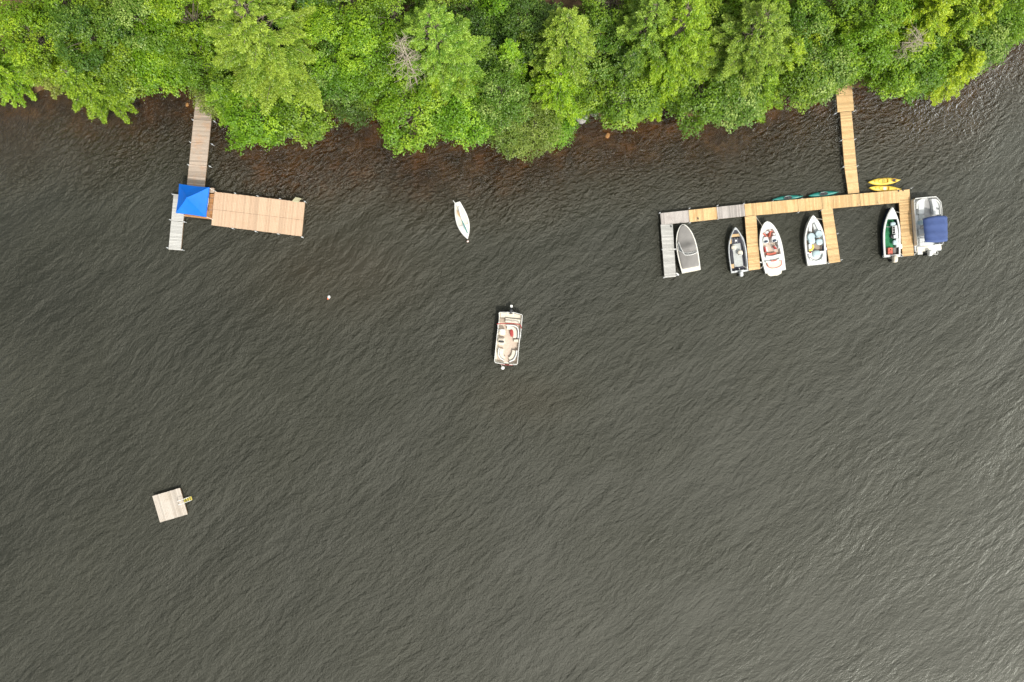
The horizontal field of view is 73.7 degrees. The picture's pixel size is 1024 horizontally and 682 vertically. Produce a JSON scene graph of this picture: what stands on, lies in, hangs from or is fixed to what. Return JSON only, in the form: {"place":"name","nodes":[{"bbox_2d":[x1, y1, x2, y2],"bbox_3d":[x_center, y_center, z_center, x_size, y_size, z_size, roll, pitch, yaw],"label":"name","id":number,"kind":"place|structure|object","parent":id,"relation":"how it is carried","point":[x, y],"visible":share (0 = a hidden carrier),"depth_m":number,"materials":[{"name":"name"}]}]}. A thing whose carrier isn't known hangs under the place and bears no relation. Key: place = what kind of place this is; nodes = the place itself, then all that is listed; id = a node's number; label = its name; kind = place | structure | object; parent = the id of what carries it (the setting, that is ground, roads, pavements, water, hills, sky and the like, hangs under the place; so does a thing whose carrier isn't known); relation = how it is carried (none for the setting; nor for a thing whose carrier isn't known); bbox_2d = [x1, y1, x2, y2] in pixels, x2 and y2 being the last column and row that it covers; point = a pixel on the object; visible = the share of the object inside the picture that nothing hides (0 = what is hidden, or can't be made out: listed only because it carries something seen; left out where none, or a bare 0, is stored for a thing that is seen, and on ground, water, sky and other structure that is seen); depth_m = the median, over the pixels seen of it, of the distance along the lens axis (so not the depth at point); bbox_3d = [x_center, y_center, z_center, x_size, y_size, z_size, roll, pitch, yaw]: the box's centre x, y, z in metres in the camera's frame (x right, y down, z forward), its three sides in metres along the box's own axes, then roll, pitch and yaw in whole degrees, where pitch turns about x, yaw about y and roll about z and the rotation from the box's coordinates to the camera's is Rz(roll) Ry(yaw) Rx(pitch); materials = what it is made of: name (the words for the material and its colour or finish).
{"place":"outdoors","nodes":[
{"label":"outdoors","id":0,"kind":"place"},
{"bbox_2d":[0,0,989,137],"bbox_3d":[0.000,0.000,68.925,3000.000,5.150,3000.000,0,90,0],"label":"ground","id":1,"kind":"structure","parent":0,"point":[568,4],"depth_m":66.99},
{"bbox_2d":[0,47,37,107],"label":"hemlock tree","id":2,"kind":"object","parent":1,"relation":"on","point":[15,80],"visible":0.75,"depth_m":65.41,"materials":[{"name":"green plant"}]},
{"bbox_2d":[0,0,74,85],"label":"leafy tree","id":3,"kind":"object","parent":1,"relation":"on","point":[6,17],"visible":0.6,"depth_m":59.70,"materials":[{"name":"green plant"}]},
{"bbox_2d":[13,43,63,99],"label":"hemlock tree","id":4,"kind":"object","parent":1,"relation":"on","point":[47,83],"visible":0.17,"depth_m":64.86,"materials":[{"name":"green plant"}]},
{"bbox_2d":[1,4,87,86],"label":"leafy tree","id":5,"kind":"object","parent":1,"relation":"on","point":[24,33],"visible":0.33,"depth_m":61.04,"materials":[{"name":"green plant"}]},
{"bbox_2d":[23,0,110,39],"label":"leafy tree","id":6,"kind":"object","parent":1,"relation":"on","point":[56,3],"visible":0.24,"depth_m":59.83,"materials":[{"name":"green plant"}]},
{"bbox_2d":[35,0,135,88],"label":"leafy tree","id":7,"kind":"object","parent":1,"relation":"on","point":[70,21],"visible":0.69,"depth_m":59.40,"materials":[{"name":"green plant"}]},
{"bbox_2d":[56,57,143,123],"bbox_3d":[-39.209,-24.279,64.100,6.866,8.148,7.198,16,96,-1],"label":"tree","id":8,"kind":"object","parent":1,"relation":"on","point":[83,88],"visible":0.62,"depth_m":63.25,"materials":[{"name":"green plant"}]},
{"bbox_2d":[69,13,133,83],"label":"leafy tree","id":9,"kind":"object","parent":1,"relation":"on","point":[93,44],"visible":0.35,"depth_m":61.17,"materials":[{"name":"green plant"}]},
{"bbox_2d":[88,32,160,104],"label":"leafy tree","id":10,"kind":"object","parent":1,"relation":"on","point":[124,89],"visible":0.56,"depth_m":62.38,"materials":[{"name":"green plant"}]},
{"bbox_2d":[86,0,175,34],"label":"leafy tree","id":11,"kind":"object","parent":1,"relation":"on","point":[96,4],"visible":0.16,"depth_m":59.79,"materials":[{"name":"green plant"}]},
{"bbox_2d":[95,0,178,71],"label":"leafy tree","id":12,"kind":"object","parent":1,"relation":"on","point":[130,9],"visible":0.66,"depth_m":59.45,"materials":[{"name":"green plant"}]},
{"bbox_2d":[128,26,196,97],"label":"leafy tree","id":13,"kind":"object","parent":1,"relation":"on","point":[172,78],"visible":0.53,"depth_m":62.77,"materials":[{"name":"green plant"}]},
{"bbox_2d":[132,8,203,79],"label":"leafy tree","id":14,"kind":"object","parent":1,"relation":"on","point":[140,27],"visible":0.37,"depth_m":61.20,"materials":[{"name":"green plant"}]},
{"bbox_2d":[136,0,218,62],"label":"leafy tree","id":15,"kind":"object","parent":1,"relation":"on","point":[195,12],"visible":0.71,"depth_m":59.69,"materials":[{"name":"green plant"}]},
{"bbox_2d":[156,18,229,95],"bbox_3d":[-28.903,-26.410,63.712,7.128,8.439,6.632,-32,89,0],"label":"leafy tree","id":16,"kind":"object","parent":1,"relation":"on","point":[199,67],"visible":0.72,"depth_m":61.31,"materials":[{"name":"green plant"}]},
{"bbox_2d":[185,67,234,120],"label":"shoreline shrub","id":17,"kind":"object","parent":1,"relation":"on","point":[202,103],"visible":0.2,"depth_m":65.66,"materials":[{"name":"green plant"}]},
{"bbox_2d":[204,70,258,134],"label":"hemlock tree","id":18,"kind":"object","parent":1,"relation":"on","point":[221,88],"visible":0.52,"depth_m":62.48,"materials":[{"name":"green plant"}]},
{"bbox_2d":[219,78,294,155],"bbox_3d":[-23.984,-20.866,64.671,7.198,6.914,7.842,25,96,-1],"label":"leafy tree","id":19,"kind":"object","parent":1,"relation":"on","point":[256,125],"visible":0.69,"depth_m":62.42,"materials":[{"name":"green plant"}]},
{"bbox_2d":[202,0,350,115],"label":"pine tree","id":20,"kind":"object","parent":1,"relation":"on","point":[249,41],"visible":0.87,"depth_m":57.84,"materials":[{"name":"green plant"}]},
{"bbox_2d":[264,81,337,148],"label":"leafy tree","id":21,"kind":"object","parent":1,"relation":"on","point":[308,124],"visible":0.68,"depth_m":63.02,"materials":[{"name":"green plant"}]},
{"bbox_2d":[261,0,343,46],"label":"leafy tree","id":22,"kind":"object","parent":1,"relation":"on","point":[309,2],"visible":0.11,"depth_m":59.19,"materials":[{"name":"green plant"}]},
{"bbox_2d":[297,0,368,89],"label":"leafy tree","id":23,"kind":"object","parent":1,"relation":"on","point":[321,24],"visible":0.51,"depth_m":58.77,"materials":[{"name":"green plant"}]},
{"bbox_2d":[304,35,371,110],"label":"leafy tree","id":24,"kind":"object","parent":1,"relation":"on","point":[321,81],"visible":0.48,"depth_m":61.59,"materials":[{"name":"green plant"}]},
{"bbox_2d":[319,66,377,130],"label":"shoreline shrub","id":25,"kind":"object","parent":1,"relation":"on","point":[345,112],"visible":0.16,"depth_m":65.16,"materials":[{"name":"green plant"}]},
{"bbox_2d":[312,0,388,37],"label":"leafy tree","id":26,"kind":"object","parent":1,"relation":"on","point":[351,2],"visible":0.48,"depth_m":59.70,"materials":[{"name":"green plant"}]},
{"bbox_2d":[327,6,402,98],"bbox_3d":[-13.204,-25.652,62.772,7.481,10.047,7.583,13,90,0],"label":"leafy tree","id":27,"kind":"object","parent":1,"relation":"on","point":[365,40],"visible":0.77,"depth_m":59.51,"materials":[{"name":"green plant"}]},
{"bbox_2d":[345,34,405,106],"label":"leafy tree","id":28,"kind":"object","parent":1,"relation":"on","point":[382,60],"visible":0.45,"depth_m":61.15,"materials":[{"name":"green plant"}]},
{"bbox_2d":[353,0,427,54],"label":"leafy tree","id":29,"kind":"object","parent":1,"relation":"on","point":[393,11],"visible":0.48,"depth_m":59.36,"materials":[{"name":"green plant"}]},
{"bbox_2d":[387,34,427,92],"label":"dead tree","id":30,"kind":"object","parent":1,"relation":"on","point":[403,56],"visible":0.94,"depth_m":57.51,"materials":[{"name":"grey wood"}]},
{"bbox_2d":[372,73,462,157],"bbox_3d":[-8.851,-21.102,64.673,8.300,6.835,8.709,23,96,1],"label":"leafy tree","id":31,"kind":"object","parent":1,"relation":"on","point":[393,110],"visible":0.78,"depth_m":62.48,"materials":[{"name":"green plant"}]},
{"bbox_2d":[411,68,450,128],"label":"hemlock tree","id":32,"kind":"object","parent":1,"relation":"on","point":[432,86],"visible":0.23,"depth_m":61.15,"materials":[{"name":"green plant"}]},
{"bbox_2d":[392,0,490,110],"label":"pine tree","id":33,"kind":"object","parent":1,"relation":"on","point":[444,45],"visible":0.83,"depth_m":58.85,"materials":[{"name":"green plant"}]},
{"bbox_2d":[431,76,499,151],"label":"leafy tree","id":34,"kind":"object","parent":1,"relation":"on","point":[461,119],"visible":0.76,"depth_m":62.60,"materials":[{"name":"green plant"}]},
{"bbox_2d":[451,76,493,125],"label":"hemlock tree","id":35,"kind":"object","parent":1,"relation":"on","point":[463,83],"visible":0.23,"depth_m":61.28,"materials":[{"name":"green plant"}]},
{"bbox_2d":[444,0,501,40],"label":"leafy tree","id":36,"kind":"object","parent":1,"relation":"on","point":[477,18],"visible":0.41,"depth_m":62.93,"materials":[{"name":"green plant"}]},
{"bbox_2d":[468,22,511,80],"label":"leafy tree","id":37,"kind":"object","parent":1,"relation":"on","point":[486,32],"visible":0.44,"depth_m":62.49,"materials":[{"name":"green plant"}]},
{"bbox_2d":[471,0,524,26],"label":"leafy tree","id":38,"kind":"object","parent":1,"relation":"on","point":[494,4],"visible":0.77,"depth_m":61.28,"materials":[{"name":"green plant"}]},
{"bbox_2d":[465,52,534,134],"bbox_3d":[-0.909,-22.148,64.028,7.299,7.806,6.263,-42,90,0],"label":"leafy tree","id":39,"kind":"object","parent":1,"relation":"on","point":[493,83],"visible":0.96,"depth_m":61.62,"materials":[{"name":"green plant"}]},
{"bbox_2d":[482,88,533,159],"bbox_3d":[-0.662,-21.049,65.669,6.468,5.011,6.564,23,96,1],"label":"shoreline shrub","id":40,"kind":"object","parent":1,"relation":"on","point":[504,143],"visible":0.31,"depth_m":64.89,"materials":[{"name":"green plant"}]},
{"bbox_2d":[492,38,531,91],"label":"hemlock tree","id":41,"kind":"object","parent":1,"relation":"on","point":[508,48],"visible":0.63,"depth_m":61.18,"materials":[{"name":"green plant"}]},
{"bbox_2d":[490,12,541,72],"bbox_3d":[0.386,-28.331,64.771,6.564,5.011,6.468,25,91,0],"label":"shoreline shrub","id":42,"kind":"object","parent":1,"relation":"on","point":[515,41],"visible":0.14,"depth_m":63.11,"materials":[{"name":"green plant"}]},
{"bbox_2d":[496,0,563,68],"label":"leafy tree","id":43,"kind":"object","parent":1,"relation":"on","point":[526,10],"visible":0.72,"depth_m":60.57,"materials":[{"name":"green plant"}]},
{"bbox_2d":[503,93,564,162],"bbox_3d":[2.019,-20.336,65.778,6.754,4.889,6.970,29,96,1],"label":"shoreline shrub","id":44,"kind":"object","parent":1,"relation":"on","point":[536,139],"visible":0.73,"depth_m":64.33,"materials":[{"name":"green plant"}]},
{"bbox_2d":[523,63,589,126],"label":"hemlock tree","id":45,"kind":"object","parent":1,"relation":"on","point":[562,88],"visible":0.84,"depth_m":62.40,"materials":[{"name":"green plant"}]},
{"bbox_2d":[531,102,581,149],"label":"shoreline shrub","id":46,"kind":"object","parent":1,"relation":"on","point":[568,132],"visible":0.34,"depth_m":65.61,"materials":[{"name":"green plant"}]},
{"bbox_2d":[519,6,602,117],"bbox_3d":[5.227,-26.218,61.074,9.036,13.055,9.308,-30,91,0],"label":"hemlock tree","id":47,"kind":"object","parent":1,"relation":"on","point":[565,36],"visible":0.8,"depth_m":58.75,"materials":[{"name":"green plant"}]},
{"bbox_2d":[570,57,619,112],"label":"leafy tree","id":48,"kind":"object","parent":1,"relation":"on","point":[584,98],"visible":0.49,"depth_m":62.80,"materials":[{"name":"green plant"}]},
{"bbox_2d":[573,0,639,40],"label":"leafy tree","id":49,"kind":"object","parent":1,"relation":"on","point":[595,6],"visible":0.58,"depth_m":59.89,"materials":[{"name":"green plant"}]},
{"bbox_2d":[584,7,632,83],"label":"leafy tree","id":50,"kind":"object","parent":1,"relation":"on","point":[601,42],"visible":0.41,"depth_m":60.85,"materials":[{"name":"green plant"}]},
{"bbox_2d":[593,46,643,115],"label":"hemlock tree","id":51,"kind":"object","parent":1,"relation":"on","point":[631,59],"visible":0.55,"depth_m":60.49,"materials":[{"name":"green plant"}]},
{"bbox_2d":[593,71,663,132],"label":"leafy tree","id":52,"kind":"object","parent":1,"relation":"on","point":[638,106],"visible":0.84,"depth_m":62.43,"materials":[{"name":"green plant"}]},
{"bbox_2d":[600,0,677,91],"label":"pine tree","id":53,"kind":"object","parent":1,"relation":"on","point":[641,17],"visible":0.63,"depth_m":58.27,"materials":[{"name":"green plant"}]},
{"bbox_2d":[634,70,679,122],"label":"hemlock tree","id":54,"kind":"object","parent":1,"relation":"on","point":[667,79],"visible":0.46,"depth_m":62.47,"materials":[{"name":"green plant"}]},
{"bbox_2d":[639,50,677,118],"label":"hemlock tree","id":55,"kind":"object","parent":1,"relation":"on","point":[648,70],"visible":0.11,"depth_m":61.16,"materials":[{"name":"green plant"}]},
{"bbox_2d":[622,0,718,102],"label":"pine tree","id":56,"kind":"object","parent":1,"relation":"on","point":[691,40],"visible":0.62,"depth_m":58.29,"materials":[{"name":"green plant"}]},
{"bbox_2d":[677,49,710,104],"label":"hemlock tree","id":57,"kind":"object","parent":1,"relation":"on","point":[702,60],"visible":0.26,"depth_m":60.73,"materials":[{"name":"green plant"}]},
{"bbox_2d":[663,0,726,35],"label":"leafy tree","id":58,"kind":"object","parent":1,"relation":"on","point":[714,21],"visible":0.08,"depth_m":59.82,"materials":[{"name":"green plant"}]},
{"bbox_2d":[662,72,741,139],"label":"leafy tree","id":59,"kind":"object","parent":1,"relation":"on","point":[698,99],"visible":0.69,"depth_m":62.56,"materials":[{"name":"green plant"}]},
{"bbox_2d":[704,0,748,45],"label":"leafy tree","id":60,"kind":"object","parent":1,"relation":"on","point":[735,11],"visible":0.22,"depth_m":60.09,"materials":[{"name":"green plant"}]},
{"bbox_2d":[701,66,766,132],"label":"leafy tree","id":61,"kind":"object","parent":1,"relation":"on","point":[731,117],"visible":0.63,"depth_m":62.61,"materials":[{"name":"green plant"}]},
{"bbox_2d":[696,0,793,108],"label":"pine tree","id":62,"kind":"object","parent":1,"relation":"on","point":[766,37],"visible":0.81,"depth_m":58.70,"materials":[{"name":"green plant"}]},
{"bbox_2d":[718,0,791,35],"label":"hemlock tree","id":63,"kind":"object","parent":1,"relation":"on","point":[784,5],"visible":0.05,"depth_m":59.53,"materials":[{"name":"green plant"}]},
{"bbox_2d":[745,65,783,122],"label":"hemlock tree","id":64,"kind":"object","parent":1,"relation":"on","point":[769,78],"visible":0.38,"depth_m":62.97,"materials":[{"name":"green plant"}]},
{"bbox_2d":[769,35,806,106],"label":"hemlock tree","id":65,"kind":"object","parent":1,"relation":"on","point":[795,45],"visible":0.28,"depth_m":60.53,"materials":[{"name":"green plant"}]},
{"bbox_2d":[773,35,838,113],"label":"leafy tree","id":66,"kind":"object","parent":1,"relation":"on","point":[801,96],"visible":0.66,"depth_m":62.58,"materials":[{"name":"green plant"}]},
{"bbox_2d":[782,0,838,64],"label":"leafy tree","id":67,"kind":"object","parent":1,"relation":"on","point":[816,23],"visible":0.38,"depth_m":60.68,"materials":[{"name":"green plant"}]},
{"bbox_2d":[791,4,840,59],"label":"leafy tree","id":68,"kind":"object","parent":1,"relation":"on","point":[814,34],"visible":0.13,"depth_m":62.11,"materials":[{"name":"green plant"}]},
{"bbox_2d":[784,0,869,35],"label":"leafy tree","id":69,"kind":"object","parent":1,"relation":"on","point":[844,4],"visible":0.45,"depth_m":59.72,"materials":[{"name":"green plant"}]},
{"bbox_2d":[792,36,862,100],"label":"leafy tree","id":70,"kind":"object","parent":1,"relation":"on","point":[839,79],"visible":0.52,"depth_m":62.11,"materials":[{"name":"green plant"}]},
{"bbox_2d":[827,3,872,61],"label":"hemlock tree","id":71,"kind":"object","parent":1,"relation":"on","point":[862,14],"visible":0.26,"depth_m":59.97,"materials":[{"name":"green plant"}]},
{"bbox_2d":[824,7,895,82],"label":"leafy tree","id":72,"kind":"object","parent":1,"relation":"on","point":[847,41],"visible":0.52,"depth_m":61.20,"materials":[{"name":"green plant"}]},
{"bbox_2d":[828,0,913,75],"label":"leafy tree","id":73,"kind":"object","parent":1,"relation":"on","point":[893,6],"visible":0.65,"depth_m":59.56,"materials":[{"name":"green plant"}]},
{"bbox_2d":[848,11,902,85],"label":"hemlock tree","id":74,"kind":"object","parent":1,"relation":"on","point":[894,18],"visible":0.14,"depth_m":60.13,"materials":[{"name":"green plant"}]},
{"bbox_2d":[859,39,934,101],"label":"leafy tree","id":75,"kind":"object","parent":1,"relation":"on","point":[900,81],"visible":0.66,"depth_m":62.44,"materials":[{"name":"green plant"}]},
{"bbox_2d":[863,16,937,75],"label":"hemlock tree","id":76,"kind":"object","parent":1,"relation":"on","point":[930,28],"visible":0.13,"depth_m":60.01,"materials":[{"name":"green plant"}]},
{"bbox_2d":[891,26,930,61],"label":"dead tree","id":77,"kind":"object","parent":1,"relation":"on","point":[914,41],"visible":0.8,"depth_m":59.97,"materials":[{"name":"grey wood"}]},
{"bbox_2d":[877,29,950,107],"bbox_3d":[37.353,-26.634,64.646,7.675,6.909,8.193,24,96,0],"label":"leafy tree","id":78,"kind":"object","parent":1,"relation":"on","point":[936,78],"visible":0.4,"depth_m":62.28,"materials":[{"name":"green plant"}]},
{"bbox_2d":[868,0,960,72],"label":"hemlock tree","id":79,"kind":"object","parent":1,"relation":"on","point":[942,11],"visible":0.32,"depth_m":59.34,"materials":[{"name":"green plant"}]},
{"bbox_2d":[904,46,963,99],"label":"hemlock tree","id":80,"kind":"object","parent":1,"relation":"on","point":[953,54],"visible":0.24,"depth_m":61.73,"materials":[{"name":"green plant"}]},
{"bbox_2d":[912,46,986,106],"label":"leafy tree","id":81,"kind":"object","parent":1,"relation":"on","point":[958,77],"visible":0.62,"depth_m":62.93,"materials":[{"name":"green plant"}]},
{"bbox_2d":[928,5,980,51],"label":"hemlock tree","id":82,"kind":"object","parent":1,"relation":"on","point":[969,16],"visible":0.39,"depth_m":60.45,"materials":[{"name":"green plant"}]},
{"bbox_2d":[947,0,985,24],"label":"leafy tree","id":83,"kind":"object","parent":1,"relation":"on","point":[955,7],"visible":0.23,"depth_m":59.99,"materials":[{"name":"green plant"}]},
{"bbox_2d":[951,0,1006,46],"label":"hemlock tree","id":84,"kind":"object","parent":1,"relation":"on","point":[988,7],"visible":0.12,"depth_m":60.02,"materials":[{"name":"green plant"}]},
{"bbox_2d":[945,20,1016,78],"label":"leafy tree","id":85,"kind":"object","parent":1,"relation":"on","point":[991,53],"visible":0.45,"depth_m":61.96,"materials":[{"name":"green plant"}]},
{"bbox_2d":[961,0,1023,48],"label":"leafy tree","id":86,"kind":"object","parent":1,"relation":"on","point":[1008,16],"visible":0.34,"depth_m":61.04,"materials":[{"name":"green plant"}]},
{"bbox_2d":[968,0,1023,49],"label":"leafy tree","id":87,"kind":"object","parent":1,"relation":"on","point":[1012,5],"visible":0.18,"depth_m":61.69,"materials":[{"name":"green plant"}]},
{"bbox_2d":[0,39,1023,681],"bbox_3d":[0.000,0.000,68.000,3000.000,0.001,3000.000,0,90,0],"label":"water","id":88,"kind":"structure","parent":0,"point":[380,465],"depth_m":68.00,"materials":[{"name":"grey liquid"}]},
{"bbox_2d":[152,488,191,521],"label":"swim raft","id":89,"kind":"object","parent":88,"relation":"on","point":[171,504],"visible":1,"depth_m":67.58,"materials":[{"name":"brown wood"}]},
{"bbox_2d":[166,94,306,250],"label":"wooden dock","id":90,"kind":"object","parent":88,"relation":"on","point":[293,210],"visible":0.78,"depth_m":67.44,"materials":[{"name":"brown wood"}]},
{"bbox_2d":[176,184,215,219],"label":"canopy tent","id":91,"kind":"object","parent":90,"relation":"on","point":[193,200],"visible":1,"depth_m":65.51,"materials":[{"name":"blue fabric"}]},
{"bbox_2d":[453,200,469,238],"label":"sailing dinghy","id":92,"kind":"object","parent":88,"relation":"on","point":[462,220],"visible":1,"depth_m":67.58,"materials":[{"name":"white plastic"}]},
{"bbox_2d":[494,305,522,364],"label":"pontoon boat","id":93,"kind":"object","parent":88,"relation":"on","point":[509,323],"visible":1,"depth_m":67.34,"materials":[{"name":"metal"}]},
{"bbox_2d":[676,224,700,273],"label":"motorboat","id":94,"kind":"object","parent":88,"relation":"on","point":[687,253],"visible":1,"depth_m":67.06,"materials":[{"name":"grey metal"}]},
{"bbox_2d":[728,227,747,276],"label":"fishing boat","id":95,"kind":"object","parent":88,"relation":"on","point":[737,255],"visible":1,"depth_m":67.60,"materials":[{"name":"grey paint"}]},
{"bbox_2d":[758,221,785,275],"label":"motorboat","id":96,"kind":"object","parent":88,"relation":"on","point":[771,251],"visible":1,"depth_m":67.21,"materials":[{"name":"white plastic"}]},
{"bbox_2d":[658,82,915,277],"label":"wooden dock","id":97,"kind":"object","parent":88,"relation":"on","point":[827,205],"visible":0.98,"depth_m":67.48,"materials":[{"name":"yellow wood"}]},
{"bbox_2d":[803,215,826,265],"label":"motorboat","id":98,"kind":"object","parent":88,"relation":"on","point":[814,243],"visible":1,"depth_m":67.30,"materials":[{"name":"white plastic"}]},
{"bbox_2d":[881,207,900,262],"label":"fishing boat","id":99,"kind":"object","parent":88,"relation":"on","point":[890,233],"visible":0.99,"depth_m":67.37,"materials":[{"name":"white plastic"}]},
{"bbox_2d":[910,196,947,255],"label":"pontoon boat","id":100,"kind":"object","parent":88,"relation":"on","point":[930,227],"visible":1,"depth_m":67.03,"materials":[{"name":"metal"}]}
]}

